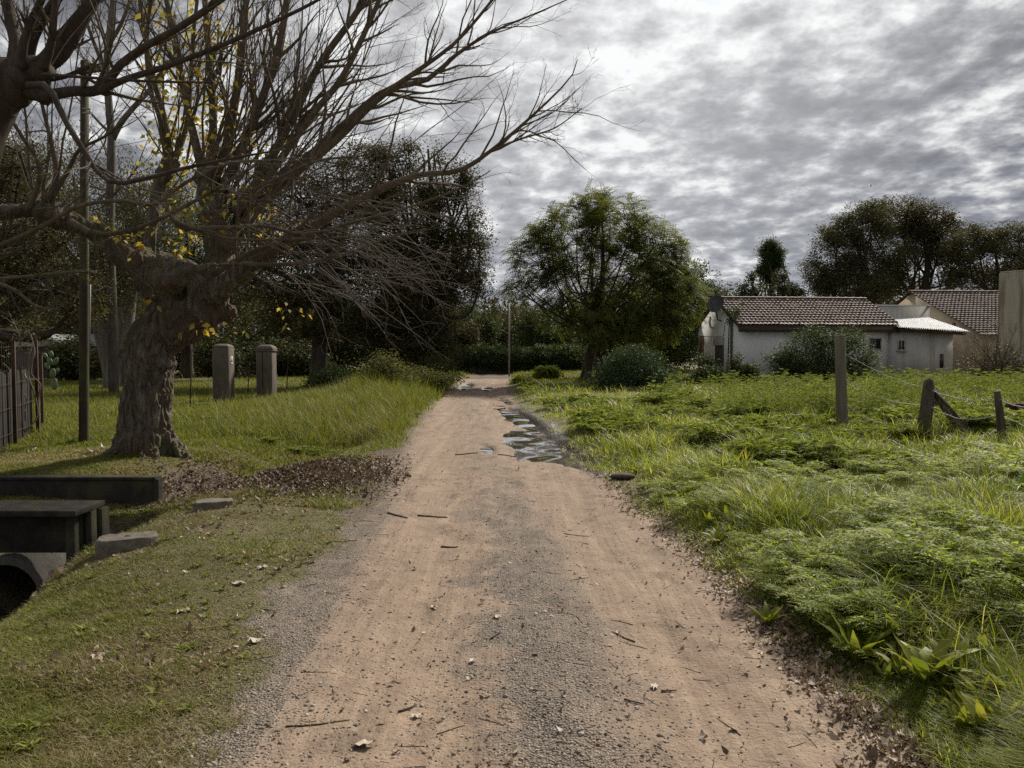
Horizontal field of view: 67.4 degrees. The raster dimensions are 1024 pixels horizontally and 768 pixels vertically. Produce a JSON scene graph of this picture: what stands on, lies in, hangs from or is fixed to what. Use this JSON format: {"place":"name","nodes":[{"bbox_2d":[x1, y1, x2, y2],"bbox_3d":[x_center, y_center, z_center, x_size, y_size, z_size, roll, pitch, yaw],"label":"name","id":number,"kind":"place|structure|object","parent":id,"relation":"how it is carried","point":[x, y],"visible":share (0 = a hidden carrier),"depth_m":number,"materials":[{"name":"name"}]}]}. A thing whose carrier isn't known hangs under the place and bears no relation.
{"place":"outdoors","nodes":[
{"label":"outdoors","id":0,"kind":"place"},
{"bbox_2d":[1,370,469,465],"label":"meadow grass","id":1,"kind":"structure","parent":0,"point":[64,427],"depth_m":16.23,"materials":[{"name":"plant"}]},
{"bbox_2d":[43,351,59,389],"bbox_3d":[-10.491,-0.309,17.470,0.369,0.898,0.155,0,2,0],"label":"prickly pear","id":2,"kind":"object","parent":1,"relation":"on","point":[52,374],"visible":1,"depth_m":17.45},
{"bbox_2d":[236,366,695,384],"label":"grass","id":3,"kind":"structure","parent":0,"point":[571,373],"depth_m":40.71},
{"bbox_2d":[0,355,1003,767],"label":"ground","id":4,"kind":"structure","parent":0,"point":[322,575],"depth_m":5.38,"materials":[{"name":"plant"}]},
{"bbox_2d":[0,340,39,448],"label":"fence","id":5,"kind":"object","parent":4,"relation":"on","point":[15,386],"visible":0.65,"depth_m":12.83,"materials":[{"name":"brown wood"}]},
{"bbox_2d":[0,318,46,431],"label":"fence vine","id":6,"kind":"object","parent":5,"relation":"attached to","point":[29,361],"visible":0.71,"depth_m":13.52,"materials":[{"name":"green plant"}]},
{"bbox_2d":[38,353,43,424],"bbox_3d":[-9.319,0.134,15.218,0.070,1.484,0.070,-1,2,-17],"label":"iron post","id":7,"kind":"object","parent":4,"relation":"on","point":[41,382],"visible":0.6,"depth_m":15.20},
{"bbox_2d":[10,334,102,378],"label":"house","id":8,"kind":"structure","parent":4,"relation":"on","point":[22,357],"depth_m":42.97,"materials":[{"name":"brick"}]},
{"bbox_2d":[0,500,116,590],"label":"culvert headwall","id":9,"kind":"object","parent":4,"relation":"on","point":[40,540],"visible":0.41,"depth_m":6.49,"materials":[{"name":"grey concrete"}]},
{"bbox_2d":[32,332,102,379],"bbox_3d":[-21.557,-1.267,37.978,3.994,2.609,3.091,0,2,0],"label":"shade shrub","id":10,"kind":"object","parent":4,"relation":"on","point":[68,366],"visible":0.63,"depth_m":37.45,"materials":[{"name":"green plant"}]},
{"bbox_2d":[0,131,135,347],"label":"olive tree","id":11,"kind":"object","parent":4,"relation":"on","point":[8,168],"visible":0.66,"depth_m":22.34,"materials":[{"name":"green plant"}]},
{"bbox_2d":[0,475,162,505],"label":"timber kerb","id":12,"kind":"structure","parent":4,"relation":"on","point":[128,489],"depth_m":8.22,"materials":[{"name":"grey wood"}]},
{"bbox_2d":[78,57,100,442],"bbox_3d":[-7.125,-2.051,12.958,0.566,6.781,0.278,0,2,0],"label":"wooden pole","id":13,"kind":"object","parent":4,"relation":"on","point":[84,323],"visible":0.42,"depth_m":12.99,"materials":[{"name":"brown wood"}]},
{"bbox_2d":[0,109,203,388],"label":"eucalyptus tree","id":14,"kind":"object","parent":4,"relation":"on","point":[125,318],"visible":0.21,"depth_m":29.21,"materials":[{"name":"green plant"}]},
{"bbox_2d":[53,0,195,393],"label":"slender tree","id":15,"kind":"object","parent":4,"relation":"on","point":[113,376],"visible":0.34,"depth_m":24.65,"materials":[{"name":"grey plant"}]},
{"bbox_2d":[95,531,157,558],"bbox_3d":[-3.034,1.278,6.050,0.446,0.182,0.274,-1,3,-28],"label":"concrete slab","id":16,"kind":"object","parent":4,"relation":"on","point":[109,545],"depth_m":5.95,"materials":[{"name":"concrete"}]},
{"bbox_2d":[0,0,320,231],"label":"pollard tree","id":17,"kind":"object","parent":4,"relation":"on","point":[28,76],"visible":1,"depth_m":8.05,"materials":[{"name":"brown plant"}]},
{"bbox_2d":[42,164,286,378],"bbox_3d":[-18.035,-5.753,39.815,13.508,11.149,7.568,0,2,10],"label":"broad tree","id":18,"kind":"object","parent":4,"relation":"on","point":[185,361],"visible":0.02,"depth_m":39.05,"materials":[{"name":"green plant"}]},
{"bbox_2d":[190,354,192,406],"bbox_3d":[-8.120,-0.021,19.433,0.121,1.470,0.031,0,2,0],"label":"fence stake","id":19,"kind":"object","parent":4,"relation":"on","point":[191,378],"visible":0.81,"depth_m":19.42,"materials":[{"name":"metal"}]},
{"bbox_2d":[0,427,397,532],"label":"lawn grass","id":20,"kind":"structure","parent":4,"relation":"on","point":[73,458],"depth_m":10.03,"materials":[{"name":"plant"}]},
{"bbox_2d":[193,498,232,511],"bbox_3d":[-2.928,1.212,7.531,0.372,0.162,0.230,-1,3,-19],"label":"concrete slab","id":21,"kind":"object","parent":4,"relation":"on","point":[204,504],"depth_m":7.45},
{"bbox_2d":[177,333,253,377],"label":"shade shrub","id":22,"kind":"object","parent":4,"relation":"on","point":[205,367],"visible":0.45,"depth_m":42.58,"materials":[{"name":"green plant"}]},
{"bbox_2d":[0,288,434,374],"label":"undergrowth","id":23,"kind":"object","parent":4,"relation":"on","point":[340,352],"visible":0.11,"depth_m":48.03,"materials":[{"name":"green plant"}]},
{"bbox_2d":[212,329,234,401],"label":"gate pillar","id":24,"kind":"structure","parent":4,"relation":"on","point":[223,367],"depth_m":20.89,"materials":[{"name":"concrete"}]},
{"bbox_2d":[48,445,411,530],"bbox_3d":[-3.241,1.458,9.431,4.252,1.002,5.860,0,2,0],"label":"leaf heap","id":25,"kind":"object","parent":4,"relation":"on","point":[309,472],"visible":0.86,"depth_m":9.13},
{"bbox_2d":[64,373,443,450],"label":"dry stalks","id":26,"kind":"object","parent":4,"relation":"on","point":[274,410],"visible":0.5,"depth_m":15.43,"materials":[{"name":"plant"}]},
{"bbox_2d":[255,345,276,396],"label":"gate pillar","id":27,"kind":"structure","parent":4,"relation":"on","point":[266,375],"depth_m":21.98,"materials":[{"name":"concrete"}]},
{"bbox_2d":[236,332,309,377],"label":"shade shrub","id":28,"kind":"object","parent":4,"relation":"on","point":[251,358],"visible":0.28,"depth_m":41.43,"materials":[{"name":"green plant"}]},
{"bbox_2d":[276,338,338,377],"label":"shade shrub","id":29,"kind":"object","parent":4,"relation":"on","point":[304,364],"visible":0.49,"depth_m":41.25,"materials":[{"name":"green plant"}]},
{"bbox_2d":[203,130,427,383],"bbox_3d":[-7.701,-5.056,30.941,8.761,10.555,5.689,0,2,0],"label":"oak tree","id":30,"kind":"object","parent":4,"relation":"on","point":[315,330],"visible":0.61,"depth_m":30.46,"materials":[{"name":"green plant"}]},
{"bbox_2d":[0,0,646,459],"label":"pollard tree","id":31,"kind":"object","parent":4,"relation":"on","point":[188,300],"visible":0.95,"depth_m":10.49,"materials":[{"name":"brown plant"}]},
{"bbox_2d":[298,362,354,389],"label":"bank shrub","id":32,"kind":"object","parent":4,"relation":"on","point":[337,373],"visible":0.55,"depth_m":25.81,"materials":[{"name":"green plant"}]},
{"bbox_2d":[343,348,422,388],"bbox_3d":[-4.030,-0.300,23.995,2.478,1.651,1.674,0,2,0],"label":"bank shrub","id":33,"kind":"object","parent":4,"relation":"on","point":[375,370],"visible":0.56,"depth_m":23.82,"materials":[{"name":"green plant"}]},
{"bbox_2d":[342,132,499,372],"bbox_3d":[-3.859,-5.184,32.357,6.751,10.709,5.126,0,2,0],"label":"oak tree","id":34,"kind":"object","parent":4,"relation":"on","point":[437,332],"visible":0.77,"depth_m":32.18,"materials":[{"name":"green plant"}]},
{"bbox_2d":[398,362,459,395],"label":"bank shrub","id":35,"kind":"object","parent":4,"relation":"on","point":[438,380],"visible":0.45,"depth_m":26.88,"materials":[{"name":"green plant"}]},
{"bbox_2d":[403,350,469,385],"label":"bank shrub","id":36,"kind":"object","parent":4,"relation":"on","point":[428,363],"visible":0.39,"depth_m":30.83,"materials":[{"name":"green plant"}]},
{"bbox_2d":[444,306,484,349],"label":"hedge tree","id":37,"kind":"object","parent":4,"relation":"on","point":[468,332],"visible":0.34,"depth_m":56.16,"materials":[{"name":"green plant"}]},
{"bbox_2d":[445,295,505,347],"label":"hedge tree","id":38,"kind":"object","parent":4,"relation":"on","point":[490,328],"visible":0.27,"depth_m":59.18,"materials":[{"name":"green plant"}]},
{"bbox_2d":[0,402,966,767],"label":"fallen leaves","id":39,"kind":"object","parent":4,"relation":"on","point":[880,730],"visible":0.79,"depth_m":3.84,"materials":[{"name":"brown plant"}]},
{"bbox_2d":[473,293,516,351],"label":"hedge tree","id":40,"kind":"object","parent":4,"relation":"on","point":[503,337],"visible":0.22,"depth_m":63.51,"materials":[{"name":"green plant"}]},
{"bbox_2d":[0,236,995,363],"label":"woods","id":41,"kind":"object","parent":4,"relation":"on","point":[898,295],"depth_m":84.22,"materials":[{"name":"green plant"}]},
{"bbox_2d":[508,299,509,375],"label":"light pole","id":42,"kind":"object","parent":4,"relation":"on","point":[509,338],"visible":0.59,"depth_m":48.89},
{"bbox_2d":[406,342,613,373],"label":"hedge","id":43,"kind":"object","parent":4,"relation":"on","point":[485,361],"visible":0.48,"depth_m":54.78,"materials":[{"name":"green plant"}]},
{"bbox_2d":[0,394,1023,767],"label":"weeds","id":44,"kind":"object","parent":4,"relation":"on","point":[968,704],"visible":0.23,"depth_m":3.62,"materials":[{"name":"green plant"}]},
{"bbox_2d":[482,297,546,326],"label":"tree","id":45,"kind":"object","parent":4,"relation":"on","point":[493,302],"visible":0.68,"depth_m":56.78,"materials":[{"name":"plant"}]},
{"bbox_2d":[508,374,532,383],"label":"lime shrub","id":46,"kind":"object","parent":4,"relation":"on","point":[517,378],"visible":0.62,"depth_m":36.80,"materials":[{"name":"green plant"}]},
{"bbox_2d":[501,305,541,351],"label":"hedge tree","id":47,"kind":"object","parent":4,"relation":"on","point":[516,331],"visible":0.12,"depth_m":65.34,"materials":[{"name":"green plant"}]},
{"bbox_2d":[56,365,1023,471],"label":"weeds","id":48,"kind":"object","parent":4,"relation":"on","point":[596,418],"visible":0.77,"depth_m":14.71,"materials":[{"name":"plant"}]},
{"bbox_2d":[506,301,576,351],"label":"hedge tree","id":49,"kind":"object","parent":4,"relation":"on","point":[528,340],"visible":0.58,"depth_m":59.24,"materials":[{"name":"green plant"}]},
{"bbox_2d":[528,364,563,379],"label":"lime shrub","id":50,"kind":"object","parent":4,"relation":"on","point":[547,372],"visible":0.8,"depth_m":38.72,"materials":[{"name":"green plant"}]},
{"bbox_2d":[528,221,650,375],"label":"rusty tree","id":51,"kind":"object","parent":4,"relation":"on","point":[597,355],"visible":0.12,"depth_m":42.91,"materials":[{"name":"green plant"}]},
{"bbox_2d":[493,178,714,380],"bbox_3d":[4.436,-4.800,36.475,10.728,9.762,6.313,0,2,0],"label":"feathery tree","id":52,"kind":"object","parent":4,"relation":"on","point":[598,313],"visible":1,"depth_m":36.01,"materials":[{"name":"green plant"}]},
{"bbox_2d":[610,473,635,479],"bbox_3d":[1.322,1.103,9.151,0.305,0.088,0.178,0,2,0],"label":"stone","id":53,"kind":"object","parent":4,"relation":"on","point":[623,476],"visible":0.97,"depth_m":9.10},
{"bbox_2d":[581,342,683,391],"bbox_3d":[4.571,-0.565,29.001,3.968,2.044,3.046,0,2,0],"label":"mound shrub","id":54,"kind":"object","parent":4,"relation":"on","point":[618,373],"visible":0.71,"depth_m":28.44,"materials":[{"name":"green plant"}]},
{"bbox_2d":[565,256,723,374],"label":"dense tree","id":55,"kind":"object","parent":4,"relation":"on","point":[689,340],"visible":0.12,"depth_m":44.02,"materials":[{"name":"green plant"}]},
{"bbox_2d":[684,279,733,324],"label":"hedge tree","id":56,"kind":"object","parent":4,"relation":"on","point":[718,292],"visible":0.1,"depth_m":51.66,"materials":[{"name":"green plant"}]},
{"bbox_2d":[683,352,735,384],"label":"leafy shrub","id":57,"kind":"object","parent":4,"relation":"on","point":[703,373],"visible":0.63,"depth_m":31.40,"materials":[{"name":"green plant"}]},
{"bbox_2d":[701,527,733,543],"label":"dock plant","id":58,"kind":"object","parent":4,"relation":"on","point":[716,537],"visible":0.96,"depth_m":6.03,"materials":[{"name":"green plant"}]},
{"bbox_2d":[725,352,748,382],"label":"leafy shrub","id":59,"kind":"object","parent":4,"relation":"on","point":[736,365],"visible":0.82,"depth_m":30.91,"materials":[{"name":"green plant"}]},
{"bbox_2d":[733,280,755,296],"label":"cypress tree","id":60,"kind":"object","parent":4,"relation":"on","point":[743,289],"visible":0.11,"depth_m":55.69,"materials":[{"name":"green plant"}]},
{"bbox_2d":[740,362,763,382],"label":"leafy shrub","id":61,"kind":"object","parent":4,"relation":"on","point":[753,370],"visible":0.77,"depth_m":30.85,"materials":[{"name":"green plant"}]},
{"bbox_2d":[743,270,763,296],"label":"cypress tree","id":62,"kind":"object","parent":4,"relation":"on","point":[751,278],"visible":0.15,"depth_m":56.51,"materials":[{"name":"green plant"}]},
{"bbox_2d":[757,282,768,296],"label":"cypress tree","id":63,"kind":"object","parent":4,"relation":"on","point":[763,290],"visible":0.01,"depth_m":57.62,"materials":[{"name":"green plant"}]},
{"bbox_2d":[508,372,1023,767],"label":"verge grass","id":64,"kind":"structure","parent":4,"relation":"on","point":[957,744],"depth_m":6.37,"materials":[{"name":"plant"}]},
{"bbox_2d":[744,601,789,624],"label":"dock plant","id":65,"kind":"object","parent":4,"relation":"on","point":[767,617],"visible":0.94,"depth_m":4.37,"materials":[{"name":"green plant"}]},
{"bbox_2d":[753,235,789,296],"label":"conifer tree","id":66,"kind":"object","parent":4,"relation":"on","point":[771,255],"visible":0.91,"depth_m":65.25,"materials":[{"name":"green plant"}]},
{"bbox_2d":[523,378,1023,704],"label":"dry stalks","id":67,"kind":"object","parent":4,"relation":"on","point":[898,570],"visible":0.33,"depth_m":4.54,"materials":[{"name":"plant"}]},
{"bbox_2d":[768,267,791,296],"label":"cypress tree","id":68,"kind":"object","parent":4,"relation":"on","point":[782,290],"visible":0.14,"depth_m":55.59,"materials":[{"name":"green plant"}]},
{"bbox_2d":[765,568,798,589],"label":"dock plant","id":69,"kind":"object","parent":4,"relation":"on","point":[787,583],"visible":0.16,"depth_m":4.76,"materials":[{"name":"green plant"}]},
{"bbox_2d":[785,281,800,296],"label":"cypress tree","id":70,"kind":"object","parent":4,"relation":"on","point":[793,293],"visible":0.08,"depth_m":56.50,"materials":[{"name":"green plant"}]},
{"bbox_2d":[576,406,1023,718],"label":"tall grass","id":71,"kind":"structure","parent":4,"relation":"on","point":[898,585],"depth_m":4.21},
{"bbox_2d":[749,351,850,390],"bbox_3d":[8.389,-0.240,22.199,4.273,1.445,1.486,-1,3,-18],"label":"bare shrub","id":72,"kind":"object","parent":4,"relation":"on","point":[783,378],"visible":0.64,"depth_m":21.92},
{"bbox_2d":[795,285,811,296],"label":"cypress tree","id":73,"kind":"object","parent":4,"relation":"on","point":[801,293],"visible":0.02,"depth_m":57.49,"materials":[{"name":"green plant"}]},
{"bbox_2d":[762,322,887,382],"bbox_3d":[12.783,-1.227,31.412,5.040,2.727,4.037,0,2,0],"label":"house shrub","id":74,"kind":"object","parent":4,"relation":"on","point":[800,363],"visible":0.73,"depth_m":31.10,"materials":[{"name":"green plant"}]},
{"bbox_2d":[635,439,1023,765],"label":"weeds","id":75,"kind":"object","parent":4,"relation":"on","point":[914,535],"visible":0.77,"depth_m":4.80,"materials":[{"name":"green plant"}]},
{"bbox_2d":[694,296,969,379],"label":"white house","id":76,"kind":"structure","parent":4,"relation":"on","point":[912,337],"depth_m":34.69,"materials":[{"name":"paint"}]},
{"bbox_2d":[698,336,703,368],"bbox_3d":[9.457,-1.304,38.500,0.090,2.200,0.620,0,2,-6],"label":"door","id":77,"kind":"structure","parent":76,"relation":"in","point":[700,338],"depth_m":38.38,"materials":[{"name":"beige wood"}]},
{"bbox_2d":[707,295,723,320],"bbox_3d":[9.407,-3.509,35.457,0.712,1.218,0.690,0,2,0],"label":"satellite dish","id":78,"kind":"object","parent":76,"relation":"attached to","point":[715,303],"visible":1,"depth_m":35.55,"materials":[{"name":"metal"}]},
{"bbox_2d":[721,299,747,372],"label":"creeper","id":79,"kind":"object","parent":76,"relation":"attached to","point":[731,313],"visible":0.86,"depth_m":34.48,"materials":[{"name":"green plant"}]},
{"bbox_2d":[867,338,883,350],"bbox_3d":[16.363,-1.784,34.577,0.700,0.575,0.140,0,2,-6],"label":"window","id":80,"kind":"structure","parent":76,"relation":"in","point":[878,341],"depth_m":34.60,"materials":[{"name":"glass"}]},
{"bbox_2d":[896,340,906,350],"bbox_3d":[17.493,-1.719,34.476,0.460,0.515,0.140,0,2,-6],"label":"window","id":81,"kind":"structure","parent":76,"relation":"in","point":[901,343],"depth_m":34.48,"materials":[{"name":"glass"}]},
{"bbox_2d":[834,335,847,424],"bbox_3d":[5.523,0.130,12.918,0.232,1.914,0.199,2,3,45],"label":"fence post","id":82,"kind":"object","parent":4,"relation":"on","point":[841,378],"visible":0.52,"depth_m":12.85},
{"bbox_2d":[812,608,894,663],"bbox_3d":[1.732,1.265,3.813,0.340,0.274,0.379,-1,2,-15],"label":"dock plant","id":83,"kind":"object","parent":4,"relation":"on","point":[852,639],"visible":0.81,"depth_m":3.80,"materials":[{"name":"green plant"}]},
{"bbox_2d":[793,194,924,304],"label":"shade tree","id":84,"kind":"object","parent":4,"relation":"on","point":[847,272],"visible":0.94,"depth_m":58.66,"materials":[{"name":"green plant"}]},
{"bbox_2d":[848,603,944,637],"bbox_3d":[1.952,1.236,3.934,0.418,0.217,0.342,1,2,16],"label":"dock plant","id":85,"kind":"object","parent":4,"relation":"on","point":[893,621],"visible":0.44,"depth_m":3.90,"materials":[{"name":"green plant"}]},
{"bbox_2d":[863,192,979,302],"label":"shade tree","id":86,"kind":"object","parent":4,"relation":"on","point":[920,224],"visible":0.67,"depth_m":60.77,"materials":[{"name":"green plant"}]},
{"bbox_2d":[917,378,934,438],"bbox_3d":[6.614,0.496,12.288,0.384,1.196,0.211,-2,3,-34],"label":"fence post","id":87,"kind":"object","parent":4,"relation":"on","point":[927,398],"visible":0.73,"depth_m":12.23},
{"bbox_2d":[846,354,1023,440],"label":"barbed wire","id":88,"kind":"object","parent":87,"relation":"attached to","point":[933,406],"visible":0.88,"depth_m":12.09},
{"bbox_2d":[880,629,984,683],"bbox_3d":[1.877,1.244,3.426,0.379,0.260,0.462,2,3,38],"label":"dock plant","id":89,"kind":"object","parent":4,"relation":"on","point":[921,671],"visible":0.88,"depth_m":3.47,"materials":[{"name":"green plant"}]},
{"bbox_2d":[894,290,998,377],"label":"tiled house","id":90,"kind":"structure","parent":4,"relation":"on","point":[968,310],"depth_m":38.89,"materials":[{"name":"tile"}]},
{"bbox_2d":[911,633,987,674],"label":"dock plant","id":91,"kind":"object","parent":4,"relation":"on","point":[962,644],"visible":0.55,"depth_m":3.49,"materials":[{"name":"green plant"}]},
{"bbox_2d":[934,388,974,436],"bbox_3d":[6.917,0.481,12.072,0.189,0.845,0.779,-1,3,-30],"label":"brace post","id":92,"kind":"object","parent":4,"relation":"on","point":[944,405],"visible":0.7,"depth_m":12.05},
{"bbox_2d":[930,217,1023,290],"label":"shade tree","id":93,"kind":"object","parent":4,"relation":"on","point":[980,243],"visible":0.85,"depth_m":57.21,"materials":[{"name":"green plant"}]},
{"bbox_2d":[940,341,1023,384],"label":"tangled shrub","id":94,"kind":"object","parent":4,"relation":"on","point":[1009,363],"visible":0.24,"depth_m":26.88,"materials":[{"name":"green plant"}]},
{"bbox_2d":[950,316,1023,379],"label":"bare shrub","id":95,"kind":"object","parent":4,"relation":"on","point":[996,365],"visible":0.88,"depth_m":25.68,"materials":[{"name":"brown plant"}]},
{"bbox_2d":[965,473,1023,489],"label":"lily clump","id":96,"kind":"object","parent":4,"relation":"on","point":[1020,479],"visible":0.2,"depth_m":6.93,"materials":[{"name":"green plant"}]},
{"bbox_2d":[974,641,1022,689],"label":"dock plant","id":97,"kind":"object","parent":4,"relation":"on","point":[997,674],"visible":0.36,"depth_m":3.29,"materials":[{"name":"green plant"}]},
{"bbox_2d":[993,391,1006,443],"bbox_3d":[6.863,0.597,10.794,0.208,1.008,0.124,0,2,0],"label":"fence post","id":98,"kind":"object","parent":4,"relation":"on","point":[1000,418],"visible":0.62,"depth_m":10.75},
{"bbox_2d":[986,702,1023,734],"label":"dock plant","id":99,"kind":"object","parent":4,"relation":"on","point":[1001,717],"visible":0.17,"depth_m":2.95,"materials":[{"name":"green plant"}]},
{"bbox_2d":[997,270,1023,374],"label":"concrete tower","id":100,"kind":"structure","parent":4,"relation":"on","point":[1011,302],"depth_m":30.15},
{"bbox_2d":[113,460,905,767],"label":"gravel","id":101,"kind":"structure","parent":0,"point":[581,733],"depth_m":3.52,"materials":[{"name":"gravel"}]},
{"bbox_2d":[0,0,1023,351],"label":"sky","id":102,"kind":"structure","parent":0,"point":[764,118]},
{"bbox_2d":[233,378,901,767],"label":"dirt road","id":103,"kind":"structure","parent":0,"point":[713,664],"depth_m":4.12,"materials":[{"name":"soil"}]},
{"bbox_2d":[352,739,375,745],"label":"dry leaf","id":104,"kind":"object","parent":103,"relation":"on","point":[362,742],"visible":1,"depth_m":3.08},
{"bbox_2d":[480,446,492,453],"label":"puddle","id":105,"kind":"object","parent":103,"relation":"on","point":[486,449],"visible":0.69,"depth_m":12.40,"materials":[{"name":"liquid"}]},
{"bbox_2d":[493,404,590,469],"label":"puddle","id":106,"kind":"object","parent":103,"relation":"on","point":[526,445],"visible":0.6,"depth_m":13.15,"materials":[{"name":"grey liquid"}]},
{"bbox_2d":[182,420,929,767],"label":"debris","id":107,"kind":"object","parent":103,"relation":"on","point":[484,690],"visible":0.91,"depth_m":3.56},
{"bbox_3d":[8.737,0.461,12.849,0.795,0.120,0.084,5,6,-22],"label":"firewood log","id":108,"kind":"object","parent":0,"visible":0},
{"bbox_2d":[1005,403,1023,407],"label":"firewood log","id":109,"kind":"object","parent":108,"relation":"on","point":[1007,405],"visible":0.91,"depth_m":12.90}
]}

